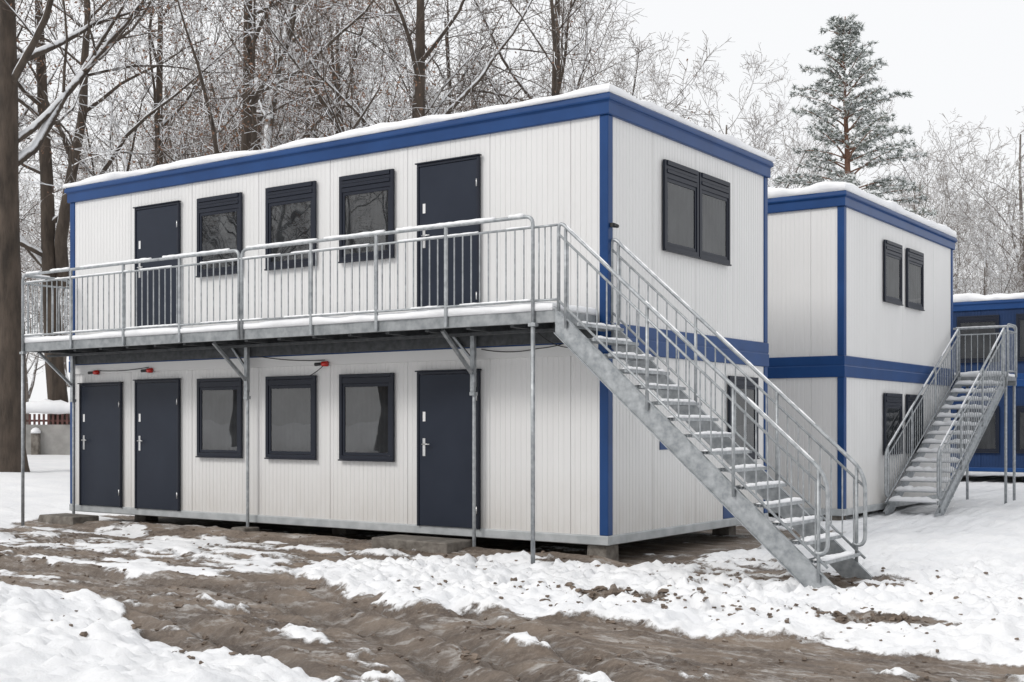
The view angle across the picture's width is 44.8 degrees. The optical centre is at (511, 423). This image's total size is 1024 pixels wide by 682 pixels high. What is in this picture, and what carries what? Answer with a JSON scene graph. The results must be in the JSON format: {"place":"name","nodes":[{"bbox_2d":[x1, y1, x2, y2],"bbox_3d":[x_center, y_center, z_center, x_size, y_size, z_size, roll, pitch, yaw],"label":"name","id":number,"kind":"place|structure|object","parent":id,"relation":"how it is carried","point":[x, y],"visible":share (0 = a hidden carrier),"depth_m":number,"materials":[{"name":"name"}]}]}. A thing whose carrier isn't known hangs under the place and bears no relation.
{"place":"outdoors","nodes":[
{"label":"outdoors","id":0,"kind":"place"},
{"bbox_2d":[0,422,1023,681],"bbox_3d":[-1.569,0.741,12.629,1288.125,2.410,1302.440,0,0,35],"label":"ground","id":1,"kind":"structure","parent":0,"point":[962,544],"depth_m":11.52,"materials":[{"name":"white snow"}]},
{"bbox_2d":[19,179,39,376],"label":"bare tree","id":2,"kind":"object","parent":1,"relation":"on","point":[32,244],"visible":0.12,"depth_m":90.98,"materials":[{"name":"grey plant"}]},
{"bbox_2d":[19,170,39,313],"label":"bare tree","id":3,"kind":"object","parent":1,"relation":"on","point":[27,219],"visible":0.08,"depth_m":87.62,"materials":[{"name":"grey plant"}]},
{"bbox_2d":[19,170,39,255],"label":"bare tree","id":4,"kind":"object","parent":1,"relation":"on","point":[26,198],"visible":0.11,"depth_m":74.05,"materials":[{"name":"grey plant"}]},
{"bbox_2d":[19,166,69,414],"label":"bare tree","id":5,"kind":"object","parent":1,"relation":"on","point":[36,354],"visible":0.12,"depth_m":83.01,"materials":[{"name":"grey plant"}]},
{"bbox_2d":[20,171,69,424],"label":"bare tree","id":6,"kind":"object","parent":1,"relation":"on","point":[28,394],"visible":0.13,"depth_m":102.56,"materials":[{"name":"grey plant"}]},
{"bbox_2d":[22,216,68,332],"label":"bare tree","id":7,"kind":"object","parent":1,"relation":"on","point":[35,286],"visible":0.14,"depth_m":106.27,"materials":[{"name":"grey plant"}]},
{"bbox_2d":[26,399,69,454],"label":"boundary wall","id":8,"kind":"structure","parent":1,"relation":"on","point":[48,439],"depth_m":43.16,"materials":[{"name":"grey concrete"}]},
{"bbox_2d":[19,109,85,294],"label":"bare tree","id":9,"kind":"object","parent":1,"relation":"on","point":[29,212],"visible":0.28,"depth_m":52.67,"materials":[{"name":"grey plant"}]},
{"bbox_2d":[38,513,98,524],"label":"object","id":10,"kind":"object","parent":1,"relation":"on","point":[66,518],"visible":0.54,"depth_m":20.70,"materials":[{"name":"grey concrete"}]},
{"bbox_2d":[15,0,122,209],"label":"bare tree","id":11,"kind":"object","parent":1,"relation":"on","point":[25,111],"visible":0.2,"depth_m":46.12,"materials":[{"name":"grey plant"}]},
{"bbox_2d":[20,161,117,372],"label":"bare tree","id":12,"kind":"object","parent":1,"relation":"on","point":[65,362],"visible":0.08,"depth_m":103.81,"materials":[{"name":"grey plant"}]},
{"bbox_2d":[19,70,154,353],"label":"bare tree","id":13,"kind":"object","parent":1,"relation":"on","point":[116,170],"visible":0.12,"depth_m":69.86,"materials":[{"name":"grey plant"}]},
{"bbox_2d":[35,103,138,330],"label":"bare tree","id":14,"kind":"object","parent":1,"relation":"on","point":[100,167],"visible":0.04,"depth_m":93.72,"materials":[{"name":"grey plant"}]},
{"bbox_2d":[54,90,189,230],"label":"bare tree","id":15,"kind":"object","parent":1,"relation":"on","point":[118,153],"visible":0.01,"depth_m":83.89,"materials":[{"name":"grey plant"}]},
{"bbox_2d":[0,0,263,471],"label":"bare tree","id":16,"kind":"object","parent":1,"relation":"on","point":[13,64],"visible":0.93,"depth_m":32.63,"materials":[{"name":"brown plant"}]},
{"bbox_2d":[134,515,157,520],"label":"foundation block","id":17,"kind":"structure","parent":1,"relation":"on","point":[142,518],"depth_m":22.20,"materials":[{"name":"concrete"}]},
{"bbox_2d":[18,0,308,181],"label":"bare tree","id":18,"kind":"object","parent":1,"relation":"on","point":[156,97],"visible":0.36,"depth_m":46.22,"materials":[{"name":"grey plant"}]},
{"bbox_2d":[57,32,278,170],"bbox_3d":[-16.948,-9.434,63.070,11.433,21.857,12.859,0,0,-17],"label":"bare tree","id":19,"kind":"object","parent":1,"relation":"on","point":[116,140],"visible":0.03,"depth_m":64.09,"materials":[{"name":"grey plant"}]},
{"bbox_2d":[15,0,335,424],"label":"bare tree","id":20,"kind":"object","parent":1,"relation":"on","point":[52,253],"visible":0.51,"depth_m":43.53,"materials":[{"name":"brown plant"}]},
{"bbox_2d":[50,0,310,180],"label":"bare tree","id":21,"kind":"object","parent":1,"relation":"on","point":[177,86],"visible":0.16,"depth_m":56.41,"materials":[{"name":"grey plant"}]},
{"bbox_2d":[115,23,301,168],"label":"bare tree","id":22,"kind":"object","parent":1,"relation":"on","point":[140,88],"visible":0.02,"depth_m":69.98,"materials":[{"name":"grey plant"}]},
{"bbox_2d":[231,526,258,531],"bbox_3d":[-4.009,1.659,18.635,0.325,0.214,0.306,0,0,35],"label":"concrete footing","id":23,"kind":"object","parent":1,"relation":"on","point":[245,529],"visible":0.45,"depth_m":18.56,"materials":[{"name":"grey concrete"}]},
{"bbox_2d":[165,34,334,146],"bbox_3d":[-11.326,-9.365,65.891,11.433,21.857,12.859,0,0,8],"label":"bare tree","id":24,"kind":"object","parent":1,"relation":"on","point":[239,100],"visible":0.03,"depth_m":64.36,"materials":[{"name":"grey plant"}]},
{"bbox_2d":[112,0,439,166],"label":"bare tree","id":25,"kind":"object","parent":1,"relation":"on","point":[258,140],"visible":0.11,"depth_m":55.79,"materials":[{"name":"grey plant"}]},
{"bbox_2d":[92,0,480,170],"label":"bare tree","id":26,"kind":"object","parent":1,"relation":"on","point":[250,101],"visible":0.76,"depth_m":35.56,"materials":[{"name":"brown plant"}]},
{"bbox_2d":[201,14,375,150],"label":"bare tree","id":27,"kind":"object","parent":1,"relation":"on","point":[266,93],"visible":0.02,"depth_m":65.25,"materials":[{"name":"grey plant"}]},
{"bbox_2d":[127,0,458,165],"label":"bare tree","id":28,"kind":"object","parent":1,"relation":"on","point":[317,35],"visible":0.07,"depth_m":56.76,"materials":[{"name":"grey plant"}]},
{"bbox_2d":[19,214,595,563],"bbox_3d":[-3.517,-0.354,17.852,10.548,4.281,1.069,0,0,35],"label":"access gallery","id":29,"kind":"object","parent":1,"relation":"on","point":[471,325],"visible":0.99,"depth_m":17.08,"materials":[{"name":"metal"}]},
{"bbox_2d":[187,0,497,155],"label":"bare tree","id":30,"kind":"object","parent":1,"relation":"on","point":[337,85],"visible":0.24,"depth_m":48.19,"materials":[{"name":"grey plant"}]},
{"bbox_2d":[332,528,356,534],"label":"foundation block","id":31,"kind":"structure","parent":1,"relation":"on","point":[343,531],"depth_m":19.44,"materials":[{"name":"concrete"}]},
{"bbox_2d":[257,0,444,136],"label":"bare tree","id":32,"kind":"object","parent":1,"relation":"on","point":[354,83],"visible":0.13,"depth_m":55.19,"materials":[{"name":"grey plant"}]},
{"bbox_2d":[292,37,448,135],"bbox_3d":[-7.795,-9.478,61.961,10.392,22.244,12.181,0,0,-17],"label":"bare tree","id":33,"kind":"object","parent":1,"relation":"on","point":[374,90],"visible":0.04,"depth_m":62.72,"materials":[{"name":"grey plant"}]},
{"bbox_2d":[321,46,456,132],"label":"bare tree","id":34,"kind":"object","parent":1,"relation":"on","point":[399,94],"visible":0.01,"depth_m":79.68,"materials":[{"name":"grey plant"}]},
{"bbox_2d":[198,0,610,150],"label":"bare tree","id":35,"kind":"object","parent":1,"relation":"on","point":[419,52],"visible":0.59,"depth_m":35.37,"materials":[{"name":"grey plant"}]},
{"bbox_2d":[371,534,471,553],"bbox_3d":[-1.189,1.645,16.475,1.354,0.250,0.589,0,0,35],"label":"concrete step","id":36,"kind":"object","parent":1,"relation":"on","point":[428,544],"visible":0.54,"depth_m":16.25,"materials":[{"name":"grey concrete"}]},
{"bbox_2d":[384,12,506,120],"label":"bare tree","id":37,"kind":"object","parent":1,"relation":"on","point":[426,81],"depth_m":62.83,"materials":[{"name":"grey plant"}]},
{"bbox_2d":[0,521,1022,681],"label":"mud clods","id":38,"kind":"object","parent":1,"relation":"on","point":[475,656],"visible":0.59,"depth_m":10.98,"materials":[{"name":"brown soil"}]},
{"bbox_2d":[341,0,684,120],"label":"bare tree","id":39,"kind":"object","parent":1,"relation":"on","point":[487,52],"visible":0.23,"depth_m":52.00,"materials":[{"name":"grey plant"}]},
{"bbox_2d":[439,3,649,111],"bbox_3d":[1.231,-9.044,61.206,11.674,21.318,9.959,0,0,-4],"label":"bare tree","id":40,"kind":"object","parent":1,"relation":"on","point":[581,59],"visible":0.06,"depth_m":59.38,"materials":[{"name":"grey plant"}]},
{"bbox_2d":[491,0,626,102],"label":"bare tree","id":41,"kind":"object","parent":1,"relation":"on","point":[608,65],"visible":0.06,"depth_m":64.58,"materials":[{"name":"grey plant"}]},
{"bbox_2d":[411,0,734,128],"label":"bare tree","id":42,"kind":"object","parent":1,"relation":"on","point":[556,37],"visible":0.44,"depth_m":37.69,"materials":[{"name":"grey plant"}]},
{"bbox_2d":[504,32,673,102],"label":"bare tree","id":43,"kind":"object","parent":1,"relation":"on","point":[626,69],"visible":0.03,"depth_m":72.57,"materials":[{"name":"grey plant"}]},
{"bbox_2d":[587,545,617,560],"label":"foundation block","id":44,"kind":"structure","parent":1,"relation":"on","point":[610,552],"depth_m":15.40,"materials":[{"name":"concrete"}]},
{"bbox_2d":[516,0,703,120],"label":"bare tree","id":45,"kind":"object","parent":1,"relation":"on","point":[632,92],"visible":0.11,"depth_m":53.26,"materials":[{"name":"grey plant"}]},
{"bbox_2d":[528,33,704,120],"bbox_3d":[4.547,-8.378,56.536,9.526,20.391,11.166,0,0,12],"label":"bare tree","id":46,"kind":"object","parent":1,"relation":"on","point":[658,81],"visible":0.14,"depth_m":57.11,"materials":[{"name":"grey plant"}]},
{"bbox_2d":[554,222,872,589],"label":"steel staircase","id":47,"kind":"structure","parent":1,"relation":"on","point":[791,558],"depth_m":13.75,"materials":[{"name":"silver metal"}]},
{"bbox_2d":[712,526,735,535],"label":"foundation block","id":48,"kind":"structure","parent":1,"relation":"on","point":[731,530],"depth_m":19.18,"materials":[{"name":"concrete"}]},
{"bbox_2d":[63,83,775,545],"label":"container building","id":49,"kind":"structure","parent":48,"relation":"on","point":[383,439],"depth_m":17.34,"materials":[{"name":"blue paint"}]},
{"bbox_2d":[77,382,122,507],"bbox_3d":[-6.930,0.349,20.854,1.145,2.080,0.094,0,0,35],"label":"door","id":50,"kind":"structure","parent":49,"relation":"in","point":[100,403],"depth_m":20.85,"materials":[{"name":"metal"}]},
{"bbox_2d":[133,378,180,510],"bbox_3d":[-5.739,0.334,20.018,1.125,2.110,0.094,0,0,35],"label":"door","id":51,"kind":"structure","parent":49,"relation":"in","point":[156,405],"depth_m":20.02,"materials":[{"name":"metal"}]},
{"bbox_2d":[133,200,180,326],"bbox_3d":[-5.739,-2.486,20.018,1.125,2.110,0.094,0,0,35],"label":"door","id":52,"kind":"structure","parent":49,"relation":"in","point":[156,226],"depth_m":20.03,"materials":[{"name":"metal"}]},
{"bbox_2d":[195,377,242,457],"bbox_3d":[-4.527,-0.087,19.200,1.016,1.233,0.067,0,0,35],"label":"window","id":53,"kind":"structure","parent":49,"relation":"in","point":[219,404],"depth_m":19.20,"materials":[{"name":"grey glass"}]},
{"bbox_2d":[196,192,242,277],"bbox_3d":[-4.527,-2.907,19.200,1.016,1.233,0.067,0,0,35],"label":"window","id":54,"kind":"structure","parent":49,"relation":"in","point":[220,231],"depth_m":19.20,"materials":[{"name":"grey glass"}]},
{"bbox_2d":[264,375,316,459],"bbox_3d":[-3.266,-0.087,18.316,1.036,1.233,0.067,0,0,35],"label":"window","id":55,"kind":"structure","parent":49,"relation":"in","point":[290,414],"depth_m":18.32,"materials":[{"name":"grey glass"}]},
{"bbox_2d":[264,181,316,270],"bbox_3d":[-3.266,-2.907,18.316,1.036,1.233,0.067,0,0,35],"label":"window","id":56,"kind":"structure","parent":49,"relation":"in","point":[290,222],"depth_m":18.33,"materials":[{"name":"grey glass"}]},
{"bbox_2d":[338,373,394,461],"bbox_3d":[-2.050,-0.087,17.464,1.026,1.233,0.067,0,0,35],"label":"window","id":57,"kind":"structure","parent":49,"relation":"in","point":[366,411],"depth_m":17.47,"materials":[{"name":"grey glass"}]},
{"bbox_2d":[338,169,394,262],"bbox_3d":[-2.050,-2.907,17.464,1.026,1.233,0.067,0,0,35],"label":"window","id":58,"kind":"structure","parent":49,"relation":"in","point":[368,212],"depth_m":17.46,"materials":[{"name":"black glass"}]},
{"bbox_2d":[415,369,481,528],"bbox_3d":[-0.870,0.334,16.604,1.090,2.110,0.094,0,0,35],"label":"door","id":59,"kind":"structure","parent":49,"relation":"in","point":[444,401],"depth_m":16.63,"materials":[{"name":"metal"}]},
{"bbox_2d":[415,154,481,306],"bbox_3d":[-0.870,-2.486,16.604,1.090,2.110,0.094,0,0,35],"label":"door","id":60,"kind":"structure","parent":49,"relation":"in","point":[448,190],"depth_m":16.60,"materials":[{"name":"metal"}]},
{"bbox_2d":[662,159,699,258],"bbox_3d":[2.287,-2.885,16.775,0.067,1.202,1.006,0,0,35],"label":"window","id":61,"kind":"structure","parent":49,"relation":"in","point":[680,205],"depth_m":16.76,"materials":[{"name":"grey glass"}]},
{"bbox_2d":[698,172,731,265],"bbox_3d":[2.870,-2.885,17.606,0.067,1.202,0.996,0,0,35],"label":"window","id":62,"kind":"structure","parent":49,"relation":"in","point":[714,214],"depth_m":17.62,"materials":[{"name":"grey glass"}]},
{"bbox_2d":[728,376,759,458],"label":"window","id":63,"kind":"structure","parent":49,"relation":"in","point":[740,381],"depth_m":18.48,"materials":[{"name":"glass"}]},
{"bbox_2d":[689,40,840,188],"bbox_3d":[11.135,-8.588,62.468,10.200,20.939,8.180,0,0,32],"label":"bare tree","id":64,"kind":"object","parent":1,"relation":"on","point":[753,123],"visible":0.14,"depth_m":61.13,"materials":[{"name":"grey plant"}]},
{"bbox_2d":[725,44,852,188],"bbox_3d":[10.484,-8.180,57.983,10.481,20.036,11.788,0,0,-17],"label":"bare tree","id":65,"kind":"object","parent":1,"relation":"on","point":[775,132],"visible":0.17,"depth_m":58.50,"materials":[{"name":"grey plant"}]},
{"bbox_2d":[769,134,822,187],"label":"bare tree","id":66,"kind":"object","parent":1,"relation":"on","point":[799,168],"visible":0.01,"depth_m":101.13,"materials":[{"name":"grey plant"}]},
{"bbox_2d":[773,115,869,188],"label":"bare tree","id":67,"kind":"object","parent":1,"relation":"on","point":[814,153],"visible":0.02,"depth_m":63.73,"materials":[{"name":"grey plant"}]},
{"bbox_2d":[823,515,845,520],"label":"foundation block","id":68,"kind":"structure","parent":1,"relation":"on","point":[838,518],"depth_m":21.33,"materials":[{"name":"concrete"}]},
{"bbox_2d":[770,12,937,216],"bbox_3d":[11.952,-6.450,45.168,6.385,17.102,6.498,0,0,6],"label":"pine tree","id":69,"kind":"object","parent":1,"relation":"on","point":[836,136],"visible":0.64,"depth_m":44.54,"materials":[{"name":"green plant"}]},
{"bbox_2d":[768,181,956,515],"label":"container building","id":70,"kind":"structure","parent":1,"relation":"on","point":[860,308],"depth_m":21.91,"materials":[{"name":"blue paint"}]},
{"bbox_2d":[883,239,903,305],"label":"window","id":71,"kind":"structure","parent":70,"relation":"in","point":[892,268],"depth_m":23.25,"materials":[{"name":"grey glass"}]},
{"bbox_2d":[883,393,903,454],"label":"window","id":72,"kind":"structure","parent":70,"relation":"in","point":[892,417],"depth_m":23.21,"materials":[{"name":"black glass"}]},
{"bbox_2d":[906,394,923,453],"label":"window","id":73,"kind":"structure","parent":70,"relation":"in","point":[909,397],"depth_m":24.29,"materials":[{"name":"black glass"}]},
{"bbox_2d":[906,248,924,310],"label":"window","id":74,"kind":"structure","parent":70,"relation":"in","point":[914,274],"depth_m":24.35,"materials":[{"name":"grey glass"}]},
{"bbox_2d":[855,77,1023,293],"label":"bare tree","id":75,"kind":"object","parent":1,"relation":"on","point":[958,244],"visible":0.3,"depth_m":59.68,"materials":[{"name":"grey plant"}]},
{"bbox_2d":[896,142,990,289],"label":"bare tree","id":76,"kind":"object","parent":1,"relation":"on","point":[940,196],"visible":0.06,"depth_m":95.72,"materials":[{"name":"grey plant"}]},
{"bbox_2d":[883,327,1006,516],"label":"steel staircase","id":77,"kind":"structure","parent":1,"relation":"on","point":[906,479],"depth_m":23.99,"materials":[{"name":"silver metal"}]},
{"bbox_2d":[884,115,1023,294],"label":"bare tree","id":78,"kind":"object","parent":1,"relation":"on","point":[913,205],"visible":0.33,"depth_m":56.28,"materials":[{"name":"grey plant"}]},
{"bbox_2d":[896,166,1018,293],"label":"bare tree","id":79,"kind":"object","parent":1,"relation":"on","point":[957,226],"visible":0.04,"depth_m":106.09,"materials":[{"name":"grey plant"}]},
{"bbox_2d":[914,109,1023,294],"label":"bare tree","id":80,"kind":"object","parent":1,"relation":"on","point":[1021,207],"visible":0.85,"depth_m":56.11,"materials":[{"name":"grey plant"}]},
{"bbox_2d":[928,157,1023,294],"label":"bare tree","id":81,"kind":"object","parent":1,"relation":"on","point":[1000,257],"visible":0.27,"depth_m":75.35,"materials":[{"name":"grey plant"}]},
{"bbox_2d":[953,323,1016,503],"bbox_3d":[9.597,-0.166,27.131,2.564,3.939,0.842,0,0,35],"label":"stair landing","id":82,"kind":"object","parent":1,"relation":"on","point":[1010,379],"visible":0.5,"depth_m":26.70,"materials":[{"name":"metal"}]},
{"bbox_2d":[950,193,1019,293],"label":"bare tree","id":83,"kind":"object","parent":1,"relation":"on","point":[983,258],"visible":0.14,"depth_m":101.32,"materials":[{"name":"grey plant"}]},
{"bbox_2d":[953,292,1023,472],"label":"container building","id":84,"kind":"structure","parent":1,"relation":"on","point":[971,309],"depth_m":34.81,"materials":[{"name":"blue paint"}]},
{"bbox_2d":[957,315,998,362],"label":"window","id":85,"kind":"structure","parent":84,"relation":"in","point":[985,320],"depth_m":35.04,"materials":[{"name":"black glass"}]},
{"bbox_2d":[957,406,999,452],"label":"window","id":86,"kind":"structure","parent":84,"relation":"in","point":[989,442],"depth_m":34.86,"materials":[{"name":"black glass"}]},
{"bbox_2d":[1016,313,1023,360],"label":"window","id":87,"kind":"structure","parent":84,"relation":"in","point":[1019,319],"depth_m":34.38,"materials":[{"name":"black glass"}]},
{"bbox_2d":[1016,406,1023,453],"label":"window","id":88,"kind":"structure","parent":84,"relation":"in","point":[1019,409],"depth_m":34.38,"materials":[{"name":"black glass"}]},
{"bbox_2d":[953,156,1023,294],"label":"bare tree","id":89,"kind":"object","parent":1,"relation":"on","point":[1005,260],"visible":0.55,"depth_m":49.56,"materials":[{"name":"grey plant"}]},
{"bbox_2d":[953,219,1023,294],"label":"bare tree","id":90,"kind":"object","parent":1,"relation":"on","point":[986,269],"visible":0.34,"depth_m":47.69,"materials":[{"name":"grey plant"}]},
{"bbox_2d":[973,174,1022,274],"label":"bare tree","id":91,"kind":"object","parent":1,"relation":"on","point":[1007,199],"visible":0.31,"depth_m":58.34,"materials":[{"name":"grey plant"}]},
{"bbox_2d":[986,210,1017,287],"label":"bare tree","id":92,"kind":"object","parent":1,"relation":"on","point":[1005,239],"visible":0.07,"depth_m":75.69,"materials":[{"name":"grey plant"}]},
{"bbox_2d":[991,243,1013,292],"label":"bare tree","id":93,"kind":"object","parent":1,"relation":"on","point":[1005,265],"visible":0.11,"depth_m":118.50,"materials":[{"name":"grey plant"}]},
{"bbox_2d":[1000,110,1023,273],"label":"bare tree","id":94,"kind":"object","parent":1,"relation":"on","point":[1018,232],"visible":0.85,"depth_m":50.51,"materials":[{"name":"grey plant"}]},
{"bbox_2d":[15,0,1023,419],"label":"sky","id":95,"kind":"structure","parent":0,"point":[966,57],"materials":[{"name":"white"}]}
]}

